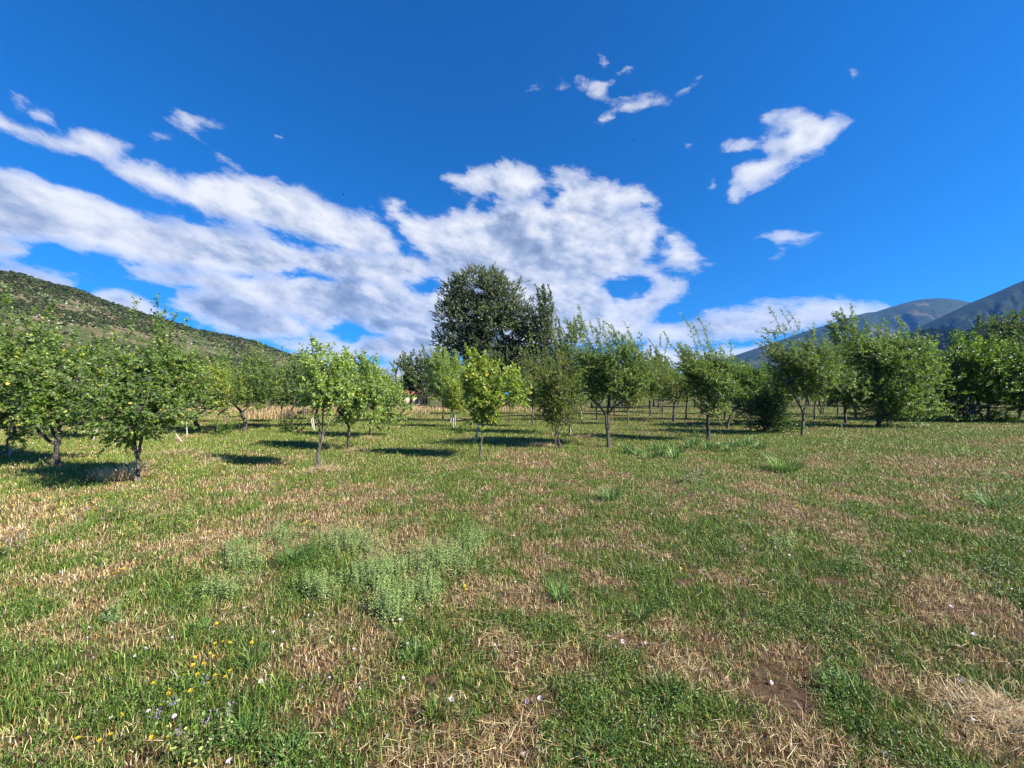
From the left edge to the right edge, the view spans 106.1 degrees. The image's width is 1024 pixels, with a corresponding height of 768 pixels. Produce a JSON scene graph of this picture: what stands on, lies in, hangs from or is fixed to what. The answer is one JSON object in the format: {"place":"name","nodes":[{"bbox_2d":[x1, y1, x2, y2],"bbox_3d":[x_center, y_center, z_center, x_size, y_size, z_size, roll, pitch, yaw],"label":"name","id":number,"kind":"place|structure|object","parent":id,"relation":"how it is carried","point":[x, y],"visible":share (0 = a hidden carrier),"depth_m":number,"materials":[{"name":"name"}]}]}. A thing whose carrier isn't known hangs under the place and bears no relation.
{"place":"outdoors","nodes":[
{"label":"outdoors","id":0,"kind":"place"},
{"bbox_2d":[0,279,327,395],"bbox_3d":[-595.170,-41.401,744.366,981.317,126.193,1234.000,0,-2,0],"label":"scrub hill","id":1,"kind":"structure","parent":0,"point":[85,335],"depth_m":372.74,"materials":[{"name":"plant"}]},
{"bbox_2d":[10,288,277,358],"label":"hill rocks","id":2,"kind":"object","parent":1,"relation":"on","point":[107,333],"visible":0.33,"depth_m":390.94,"materials":[{"name":"stone"}]},
{"bbox_2d":[0,270,329,372],"bbox_3d":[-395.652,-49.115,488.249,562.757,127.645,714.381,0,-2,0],"label":"hill scrub","id":3,"kind":"object","parent":1,"relation":"on","point":[66,293],"visible":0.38,"depth_m":401.53,"materials":[{"name":"green plant"}]},
{"bbox_2d":[253,413,311,431],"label":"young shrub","id":4,"kind":"object","parent":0,"point":[287,427],"visible":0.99,"depth_m":15.93,"materials":[{"name":"green plant"}]},
{"bbox_2d":[55,404,589,424],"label":"tall dry grass","id":5,"kind":"structure","parent":0,"point":[264,413],"depth_m":30.36,"materials":[{"name":"plant"}]},
{"bbox_2d":[0,394,1023,767],"bbox_3d":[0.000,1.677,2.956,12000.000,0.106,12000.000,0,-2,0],"label":"meadow ground","id":6,"kind":"structure","parent":0,"point":[758,686],"depth_m":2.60,"materials":[{"name":"plant"}]},
{"bbox_2d":[0,369,50,454],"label":"apple tree","id":7,"kind":"object","parent":6,"relation":"on","point":[12,435],"visible":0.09,"depth_m":10.15,"materials":[{"name":"green plant"}]},
{"bbox_2d":[0,282,70,433],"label":"apple tree","id":8,"kind":"object","parent":6,"relation":"on","point":[9,351],"visible":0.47,"depth_m":9.30,"materials":[{"name":"green plant"}]},
{"bbox_2d":[1,522,74,561],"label":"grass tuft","id":9,"kind":"object","parent":6,"relation":"on","point":[8,548],"visible":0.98,"depth_m":3.84,"materials":[{"name":"green"}]},
{"bbox_2d":[0,323,110,465],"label":"apple tree","id":10,"kind":"object","parent":6,"relation":"on","point":[39,399],"visible":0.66,"depth_m":8.39,"materials":[{"name":"green plant"}]},
{"bbox_2d":[78,346,118,437],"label":"apple tree","id":11,"kind":"object","parent":6,"relation":"on","point":[105,355],"visible":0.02,"depth_m":13.29,"materials":[{"name":"green plant"}]},
{"bbox_2d":[84,605,123,632],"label":"herb plant","id":12,"kind":"object","parent":6,"relation":"on","point":[105,619],"visible":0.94,"depth_m":2.69,"materials":[{"name":"green plant"}]},
{"bbox_2d":[88,500,157,520],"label":"clover clump","id":13,"kind":"object","parent":6,"relation":"on","point":[123,512],"visible":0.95,"depth_m":5.01,"materials":[{"name":"green"}]},
{"bbox_2d":[83,459,164,482],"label":"dry grass tuft","id":14,"kind":"object","parent":6,"relation":"on","point":[122,473],"visible":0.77,"depth_m":7.13,"materials":[{"name":"plant"}]},
{"bbox_2d":[41,293,220,482],"bbox_3d":[-6.835,0.067,6.892,2.505,3.524,2.672,1,-2,-25],"label":"plum tree","id":15,"kind":"object","parent":6,"relation":"on","point":[141,401],"visible":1,"depth_m":6.75,"materials":[{"name":"plant"}]},
{"bbox_2d":[135,542,182,561],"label":"grass tuft","id":16,"kind":"object","parent":6,"relation":"on","point":[153,556],"visible":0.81,"depth_m":3.81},
{"bbox_2d":[124,445,228,457],"bbox_3d":[-9.042,1.751,10.296,2.532,0.243,1.638,0,-2,-18],"label":"hay heap","id":17,"kind":"object","parent":6,"relation":"on","point":[176,450],"visible":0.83,"depth_m":10.21,"materials":[{"name":"beige plant"}]},
{"bbox_2d":[159,501,197,528],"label":"herb plant","id":18,"kind":"object","parent":6,"relation":"on","point":[184,517],"visible":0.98,"depth_m":4.81,"materials":[{"name":"green plant"}]},
{"bbox_2d":[149,672,215,763],"bbox_3d":[-1.475,1.507,1.734,0.116,0.337,0.236,0,-2,0],"label":"lucerne plant","id":19,"kind":"object","parent":6,"relation":"on","point":[170,734],"visible":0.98,"depth_m":1.67,"materials":[{"name":"green plant"}]},
{"bbox_2d":[180,611,220,637],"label":"grass tuft","id":20,"kind":"object","parent":6,"relation":"on","point":[209,623],"visible":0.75,"depth_m":2.63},
{"bbox_2d":[167,330,238,430],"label":"apple tree","id":21,"kind":"object","parent":6,"relation":"on","point":[196,423],"visible":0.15,"depth_m":16.82,"materials":[{"name":"green plant"}]},
{"bbox_2d":[174,701,233,767],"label":"lucerne plant","id":22,"kind":"object","parent":6,"relation":"on","point":[210,739],"visible":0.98,"depth_m":1.68,"materials":[{"name":"green plant"}]},
{"bbox_2d":[194,456,238,463],"bbox_3d":[-7.046,1.778,9.196,1.254,0.182,0.996,0,-2,0],"label":"hay heap","id":23,"kind":"object","parent":6,"relation":"on","point":[216,459],"visible":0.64,"depth_m":9.23,"materials":[{"name":"beige plant"}]},
{"bbox_2d":[216,420,233,434],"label":"young shrub","id":24,"kind":"object","parent":6,"relation":"on","point":[221,430],"visible":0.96,"depth_m":14.79,"materials":[{"name":"green plant"}]},
{"bbox_2d":[199,356,251,434],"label":"apple tree","id":25,"kind":"object","parent":6,"relation":"on","point":[223,396],"visible":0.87,"depth_m":15.32,"materials":[{"name":"green plant"}]},
{"bbox_2d":[201,698,282,756],"bbox_3d":[-1.248,1.610,1.799,0.344,0.102,0.297,0,-2,0],"label":"grass tuft","id":26,"kind":"object","parent":6,"relation":"on","point":[235,745],"visible":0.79,"depth_m":1.81,"materials":[{"name":"plant"}]},
{"bbox_2d":[203,338,287,431],"bbox_3d":[-11.716,0.003,16.825,3.268,4.222,2.951,1,-2,-29],"label":"apple tree","id":27,"kind":"object","parent":6,"relation":"on","point":[257,375],"visible":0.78,"depth_m":16.81,"materials":[{"name":"green plant"}]},
{"bbox_2d":[224,624,280,669],"bbox_3d":[-1.526,1.575,2.272,0.331,0.202,0.425,0,-2,0],"label":"grass tuft","id":28,"kind":"object","parent":6,"relation":"on","point":[249,661],"visible":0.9,"depth_m":2.27,"materials":[{"name":"plant"}]},
{"bbox_2d":[268,375,293,421],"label":"orchard tree","id":29,"kind":"object","parent":6,"relation":"on","point":[277,402],"visible":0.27,"depth_m":21.71,"materials":[{"name":"green plant"}]},
{"bbox_2d":[254,348,308,426],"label":"plum tree","id":30,"kind":"object","parent":6,"relation":"on","point":[288,391],"visible":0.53,"depth_m":18.17,"materials":[{"name":"green plant"}]},
{"bbox_2d":[253,716,316,767],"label":"grass tuft","id":31,"kind":"object","parent":6,"relation":"on","point":[281,740],"visible":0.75,"depth_m":1.73,"materials":[{"name":"plant"}]},
{"bbox_2d":[262,536,320,569],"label":"grass tuft","id":32,"kind":"object","parent":6,"relation":"on","point":[295,554],"visible":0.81,"depth_m":3.64,"materials":[{"name":"plant"}]},
{"bbox_2d":[273,347,319,416],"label":"orchard tree","id":33,"kind":"object","parent":6,"relation":"on","point":[289,362],"visible":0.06,"depth_m":26.21,"materials":[{"name":"green plant"}]},
{"bbox_2d":[291,333,357,467],"bbox_3d":[-4.168,0.360,8.561,1.320,3.042,1.654,1,-2,-25],"label":"pear tree","id":34,"kind":"object","parent":6,"relation":"on","point":[316,387],"visible":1,"depth_m":8.30,"materials":[{"name":"green plant"}]},
{"bbox_2d":[287,463,366,475],"bbox_3d":[-3.903,1.709,7.963,1.869,0.249,1.433,-1,-2,20],"label":"hay heap","id":35,"kind":"object","parent":6,"relation":"on","point":[329,466],"visible":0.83,"depth_m":7.98,"materials":[{"name":"beige plant"}]},
{"bbox_2d":[336,447,373,453],"bbox_3d":[-4.472,1.841,10.954,1.437,0.170,1.197,0,-2,0],"label":"hay heap","id":36,"kind":"object","parent":6,"relation":"on","point":[355,449],"visible":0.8,"depth_m":10.81,"materials":[{"name":"beige plant"}]},
{"bbox_2d":[322,343,394,450],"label":"pear tree","id":37,"kind":"object","parent":6,"relation":"on","point":[350,410],"visible":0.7,"depth_m":11.00,"materials":[{"name":"green plant"}]},
{"bbox_2d":[356,353,417,435],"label":"pear tree","id":38,"kind":"object","parent":6,"relation":"on","point":[376,403],"visible":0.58,"depth_m":14.44,"materials":[{"name":"green plant"}]},
{"bbox_2d":[380,383,410,408],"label":"pear tree","id":39,"kind":"object","parent":6,"relation":"on","point":[398,403],"visible":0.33,"depth_m":21.72,"materials":[{"name":"green plant"}]},
{"bbox_2d":[397,390,424,406],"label":"field shed","id":40,"kind":"structure","parent":6,"relation":"on","point":[416,402],"depth_m":43.49,"materials":[{"name":"tile"}]},
{"bbox_2d":[391,631,434,663],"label":"grass tuft","id":41,"kind":"object","parent":6,"relation":"on","point":[415,650],"visible":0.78,"depth_m":2.36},
{"bbox_2d":[393,344,437,403],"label":"alder tree","id":42,"kind":"object","parent":6,"relation":"on","point":[409,368],"visible":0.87,"depth_m":39.50,"materials":[{"name":"green plant"}]},
{"bbox_2d":[415,685,458,726],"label":"grass tuft","id":43,"kind":"object","parent":6,"relation":"on","point":[432,705],"visible":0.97,"depth_m":1.92,"materials":[{"name":"plant"}]},
{"bbox_2d":[409,345,468,419],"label":"tree","id":44,"kind":"object","parent":6,"relation":"on","point":[448,370],"visible":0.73,"depth_m":22.28,"materials":[{"name":"plant"}]},
{"bbox_2d":[422,370,472,416],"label":"pear tree","id":45,"kind":"object","parent":6,"relation":"on","point":[457,402],"visible":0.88,"depth_m":18.57,"materials":[{"name":"green plant"}]},
{"bbox_2d":[108,473,797,629],"bbox_3d":[1.153,1.627,4.796,9.115,0.243,3.216,1,-2,-25],"label":"herb patch","id":46,"kind":"object","parent":6,"relation":"on","point":[388,602],"visible":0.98,"depth_m":3.37,"materials":[{"name":"green plant"}]},
{"bbox_2d":[426,261,556,404],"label":"oak tree","id":47,"kind":"object","parent":6,"relation":"on","point":[480,333],"visible":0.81,"depth_m":43.97,"materials":[{"name":"green plant"}]},
{"bbox_2d":[457,342,532,456],"bbox_3d":[-0.436,0.420,9.651,1.962,2.908,1.481,0,-2,0],"label":"quince tree","id":48,"kind":"object","parent":6,"relation":"on","point":[476,393],"visible":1,"depth_m":9.51,"materials":[{"name":"plant"}]},
{"bbox_2d":[490,357,530,420],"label":"plum tree","id":49,"kind":"object","parent":6,"relation":"on","point":[508,404],"visible":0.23,"depth_m":22.23,"materials":[{"name":"green plant"}]},
{"bbox_2d":[0,409,1023,767],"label":"dry straw","id":50,"kind":"object","parent":6,"relation":"on","point":[178,541],"visible":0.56,"depth_m":3.23,"materials":[{"name":"beige plant"}]},
{"bbox_2d":[511,363,537,417],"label":"orchard tree","id":51,"kind":"object","parent":6,"relation":"on","point":[523,383],"visible":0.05,"depth_m":25.94,"materials":[{"name":"green plant"}]},
{"bbox_2d":[522,369,543,426],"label":"orchard tree","id":52,"kind":"object","parent":6,"relation":"on","point":[532,396],"visible":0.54,"depth_m":18.87,"materials":[{"name":"green plant"}]},
{"bbox_2d":[513,440,554,447],"bbox_3d":[0.831,1.784,11.779,1.706,0.239,1.273,0,-2,0],"label":"hay heap","id":53,"kind":"object","parent":6,"relation":"on","point":[534,444],"visible":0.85,"depth_m":11.76,"materials":[{"name":"beige plant"}]},
{"bbox_2d":[524,283,573,366],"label":"poplar tree","id":54,"kind":"object","parent":6,"relation":"on","point":[547,323],"visible":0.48,"depth_m":43.56,"materials":[{"name":"green plant"}]},
{"bbox_2d":[520,329,587,448],"bbox_3d":[1.223,0.128,11.398,2.139,3.599,2.028,0,-2,0],"label":"hazel bush","id":55,"kind":"object","parent":6,"relation":"on","point":[547,378],"visible":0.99,"depth_m":11.24,"materials":[{"name":"green plant"}]},
{"bbox_2d":[539,577,586,606],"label":"grass tuft","id":56,"kind":"object","parent":6,"relation":"on","point":[555,594],"visible":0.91,"depth_m":3.01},
{"bbox_2d":[546,304,596,433],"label":"plum tree","id":57,"kind":"object","parent":6,"relation":"on","point":[572,333],"visible":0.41,"depth_m":15.08,"materials":[{"name":"green plant"}]},
{"bbox_2d":[563,369,599,420],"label":"plum tree","id":58,"kind":"object","parent":6,"relation":"on","point":[588,407],"visible":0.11,"depth_m":22.27,"materials":[{"name":"green plant"}]},
{"bbox_2d":[571,719,628,767],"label":"grass tuft","id":59,"kind":"object","parent":6,"relation":"on","point":[607,747],"visible":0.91,"depth_m":1.74,"materials":[{"name":"plant"}]},
{"bbox_2d":[586,481,625,501],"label":"grass tuft","id":60,"kind":"object","parent":6,"relation":"on","point":[611,496],"visible":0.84,"depth_m":5.70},
{"bbox_2d":[558,317,662,447],"bbox_3d":[3.073,-0.046,11.749,3.203,4.024,2.349,1,-2,-27],"label":"plum tree","id":61,"kind":"object","parent":6,"relation":"on","point":[602,366],"visible":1,"depth_m":11.56,"materials":[{"name":"green plant"}]},
{"bbox_2d":[606,377,646,424],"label":"orchard tree","id":62,"kind":"object","parent":6,"relation":"on","point":[630,403],"visible":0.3,"depth_m":19.91,"materials":[{"name":"green plant"}]},
{"bbox_2d":[616,441,636,453],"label":"reed tuft","id":63,"kind":"object","parent":6,"relation":"on","point":[625,450],"visible":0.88,"depth_m":10.51,"materials":[{"name":"green plant"}]},
{"bbox_2d":[619,592,658,624],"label":"grass tuft","id":64,"kind":"object","parent":6,"relation":"on","point":[638,611],"visible":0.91,"depth_m":2.76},
{"bbox_2d":[638,442,663,459],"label":"reed tuft","id":65,"kind":"object","parent":6,"relation":"on","point":[653,455],"visible":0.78,"depth_m":9.60,"materials":[{"name":"green plant"}]},
{"bbox_2d":[640,360,664,415],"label":"orchard tree","id":66,"kind":"object","parent":6,"relation":"on","point":[650,392],"visible":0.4,"depth_m":27.79,"materials":[{"name":"green plant"}]},
{"bbox_2d":[644,345,671,407],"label":"walnut tree","id":67,"kind":"object","parent":6,"relation":"on","point":[657,355],"visible":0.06,"depth_m":44.06,"materials":[{"name":"green plant"}]},
{"bbox_2d":[654,443,668,456],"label":"reed tuft","id":68,"kind":"object","parent":6,"relation":"on","point":[663,452],"visible":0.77,"depth_m":10.09,"materials":[{"name":"green plant"}]},
{"bbox_2d":[642,331,683,411],"bbox_3d":[13.054,-0.971,33.469,4.779,6.995,4.728,1,-2,-25],"label":"hazel bush","id":69,"kind":"object","parent":6,"relation":"on","point":[673,369],"visible":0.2,"depth_m":33.42,"materials":[{"name":"green plant"}]},
{"bbox_2d":[636,657,695,710],"bbox_3d":[0.827,1.602,2.068,0.367,0.144,0.359,0,-2,0],"label":"grass tuft","id":70,"kind":"object","parent":6,"relation":"on","point":[676,682],"visible":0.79,"depth_m":2.07,"materials":[{"name":"plant"}]},
{"bbox_2d":[661,444,681,458],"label":"reed tuft","id":71,"kind":"object","parent":6,"relation":"on","point":[675,455],"visible":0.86,"depth_m":9.70,"materials":[{"name":"green plant"}]},
{"bbox_2d":[644,345,703,421],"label":"plum tree","id":72,"kind":"object","parent":6,"relation":"on","point":[666,377],"visible":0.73,"depth_m":22.25,"materials":[{"name":"green plant"}]},
{"bbox_2d":[663,360,692,419],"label":"orchard tree","id":73,"kind":"object","parent":6,"relation":"on","point":[687,400],"visible":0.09,"depth_m":23.92,"materials":[{"name":"green plant"}]},
{"bbox_2d":[666,422,710,436],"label":"young shrub","id":74,"kind":"object","parent":6,"relation":"on","point":[693,433],"visible":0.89,"depth_m":13.88,"materials":[{"name":"green plant"}]},
{"bbox_2d":[679,463,704,482],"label":"young shrub","id":75,"kind":"object","parent":6,"relation":"on","point":[699,480],"visible":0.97,"depth_m":6.95,"materials":[{"name":"green plant"}]},
{"bbox_2d":[698,435,716,450],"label":"reed tuft","id":76,"kind":"object","parent":6,"relation":"on","point":[709,445],"visible":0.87,"depth_m":10.99,"materials":[{"name":"green plant"}]},
{"bbox_2d":[672,311,745,441],"bbox_3d":[6.608,-0.244,13.029,2.396,4.420,1.942,1,-2,-27],"label":"plum tree","id":77,"kind":"object","parent":6,"relation":"on","point":[701,375],"visible":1,"depth_m":12.86,"materials":[{"name":"green plant"}]},
{"bbox_2d":[712,355,743,419],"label":"orchard tree","id":78,"kind":"object","parent":6,"relation":"on","point":[729,380],"visible":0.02,"depth_m":23.25,"materials":[{"name":"green plant"}]},
{"bbox_2d":[720,444,737,452],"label":"grass tuft","id":79,"kind":"object","parent":6,"relation":"on","point":[725,449],"visible":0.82,"depth_m":10.67,"materials":[{"name":"green plant"}]},
{"bbox_2d":[731,437,749,447],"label":"grass tuft","id":80,"kind":"object","parent":6,"relation":"on","point":[737,443],"visible":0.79,"depth_m":11.53,"materials":[{"name":"green plant"}]},
{"bbox_2d":[715,356,772,428],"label":"plum tree","id":81,"kind":"object","parent":6,"relation":"on","point":[745,381],"visible":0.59,"depth_m":17.84,"materials":[{"name":"green plant"}]},
{"bbox_2d":[750,440,769,449],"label":"grass tuft","id":82,"kind":"object","parent":6,"relation":"on","point":[759,446],"visible":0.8,"depth_m":11.16,"materials":[{"name":"green plant"}]},
{"bbox_2d":[726,356,800,405],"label":"cherry tree","id":83,"kind":"object","parent":6,"relation":"on","point":[760,374],"visible":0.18,"depth_m":18.70,"materials":[{"name":"green plant"}]},
{"bbox_2d":[729,380,799,431],"bbox_3d":[10.436,1.044,16.067,2.585,2.425,1.802,0,-2,17],"label":"bramble bush","id":84,"kind":"object","parent":6,"relation":"on","point":[768,412],"visible":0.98,"depth_m":15.84,"materials":[{"name":"green plant"}]},
{"bbox_2d":[767,368,802,408],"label":"orchard tree","id":85,"kind":"object","parent":6,"relation":"on","point":[789,395],"visible":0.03,"depth_m":19.60,"materials":[{"name":"green plant"}]},
{"bbox_2d":[759,453,815,472],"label":"grass tuft","id":86,"kind":"object","parent":6,"relation":"on","point":[789,467],"visible":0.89,"depth_m":8.03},
{"bbox_2d":[785,413,809,430],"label":"young shrub","id":87,"kind":"object","parent":6,"relation":"on","point":[789,428],"visible":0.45,"depth_m":16.09,"materials":[{"name":"green plant"}]},
{"bbox_2d":[752,306,864,435],"bbox_3d":[11.171,-0.504,14.800,3.704,5.058,2.651,1,-2,-21],"label":"willow","id":88,"kind":"object","parent":6,"relation":"on","point":[800,365],"visible":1,"depth_m":14.67,"materials":[{"name":"plant"}]},
{"bbox_2d":[796,374,823,418],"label":"orchard tree","id":89,"kind":"object","parent":6,"relation":"on","point":[811,400],"visible":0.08,"depth_m":23.91,"materials":[{"name":"green plant"}]},
{"bbox_2d":[802,386,830,414],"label":"hazel bush","id":90,"kind":"object","parent":6,"relation":"on","point":[820,411],"visible":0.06,"depth_m":29.35,"materials":[{"name":"green plant"}]},
{"bbox_2d":[816,360,869,418],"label":"orchard tree","id":91,"kind":"object","parent":6,"relation":"on","point":[842,402],"visible":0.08,"depth_m":20.90,"materials":[{"name":"green plant"}]},
{"bbox_2d":[807,657,891,709],"bbox_3d":[1.802,1.608,2.092,0.356,0.119,0.350,-1,-2,31],"label":"lucerne plant","id":92,"kind":"object","parent":6,"relation":"on","point":[851,685],"visible":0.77,"depth_m":2.08,"materials":[{"name":"plant"}]},
{"bbox_2d":[820,357,885,423],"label":"plum tree","id":93,"kind":"object","parent":6,"relation":"on","point":[845,419],"visible":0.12,"depth_m":20.94,"materials":[{"name":"green plant"}]},
{"bbox_2d":[814,303,955,427],"bbox_3d":[17.549,-0.768,18.304,5.828,5.913,3.983,0,-2,0],"label":"willow","id":94,"kind":"object","parent":6,"relation":"on","point":[888,367],"visible":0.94,"depth_m":17.88,"materials":[{"name":"green plant"}]},
{"bbox_2d":[888,363,983,420],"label":"tree","id":95,"kind":"object","parent":6,"relation":"on","point":[955,398],"visible":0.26,"depth_m":22.41,"materials":[{"name":"green plant"}]},
{"bbox_2d":[903,655,1023,752],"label":"hay heap","id":96,"kind":"object","parent":6,"relation":"on","point":[1006,707],"visible":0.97,"depth_m":1.93,"materials":[{"name":"plant"}]},
{"bbox_2d":[913,328,1023,422],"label":"walnut tree","id":97,"kind":"object","parent":6,"relation":"on","point":[991,358],"visible":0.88,"depth_m":21.60,"materials":[{"name":"green plant"}]},
{"bbox_2d":[933,333,1023,410],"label":"walnut tree","id":98,"kind":"object","parent":6,"relation":"on","point":[1022,346],"visible":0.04,"depth_m":23.86,"materials":[{"name":"green plant"}]},
{"bbox_2d":[947,309,1023,404],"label":"oak tree","id":99,"kind":"object","parent":6,"relation":"on","point":[1005,327],"visible":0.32,"depth_m":59.86,"materials":[{"name":"green plant"}]},
{"bbox_2d":[958,480,1023,510],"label":"grass tuft","id":100,"kind":"object","parent":6,"relation":"on","point":[990,501],"visible":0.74,"depth_m":5.39,"materials":[{"name":"plant"}]},
{"bbox_2d":[993,353,1023,411],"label":"walnut tree","id":101,"kind":"object","parent":6,"relation":"on","point":[1012,403],"visible":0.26,"depth_m":21.66,"materials":[{"name":"green plant"}]},
{"bbox_2d":[0,0,1023,393],"label":"sky","id":102,"kind":"structure","parent":0,"point":[809,160],"materials":[{"name":"blue"}]},
{"bbox_2d":[721,298,970,374],"bbox_3d":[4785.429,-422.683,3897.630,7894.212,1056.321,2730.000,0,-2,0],"label":"mountain","id":103,"kind":"structure","parent":0,"point":[913,315],"depth_m":3967.07,"materials":[{"name":"stone"}]},
{"bbox_2d":[901,281,1023,336],"bbox_3d":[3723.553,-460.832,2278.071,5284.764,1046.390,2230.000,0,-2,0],"label":"mountain","id":104,"kind":"structure","parent":0,"point":[1000,303],"depth_m":2341.66,"materials":[{"name":"stone"}]},
{"bbox_3d":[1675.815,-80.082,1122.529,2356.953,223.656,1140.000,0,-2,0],"label":"wooded foothill","id":105,"kind":"structure","parent":0,"visible":0},
{"bbox_2d":[843,328,1012,373],"bbox_3d":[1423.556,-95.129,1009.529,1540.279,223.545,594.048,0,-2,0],"label":"foothill wood","id":106,"kind":"object","parent":105,"relation":"on","point":[943,338],"visible":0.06,"depth_m":1160.64,"materials":[{"name":"green plant"}]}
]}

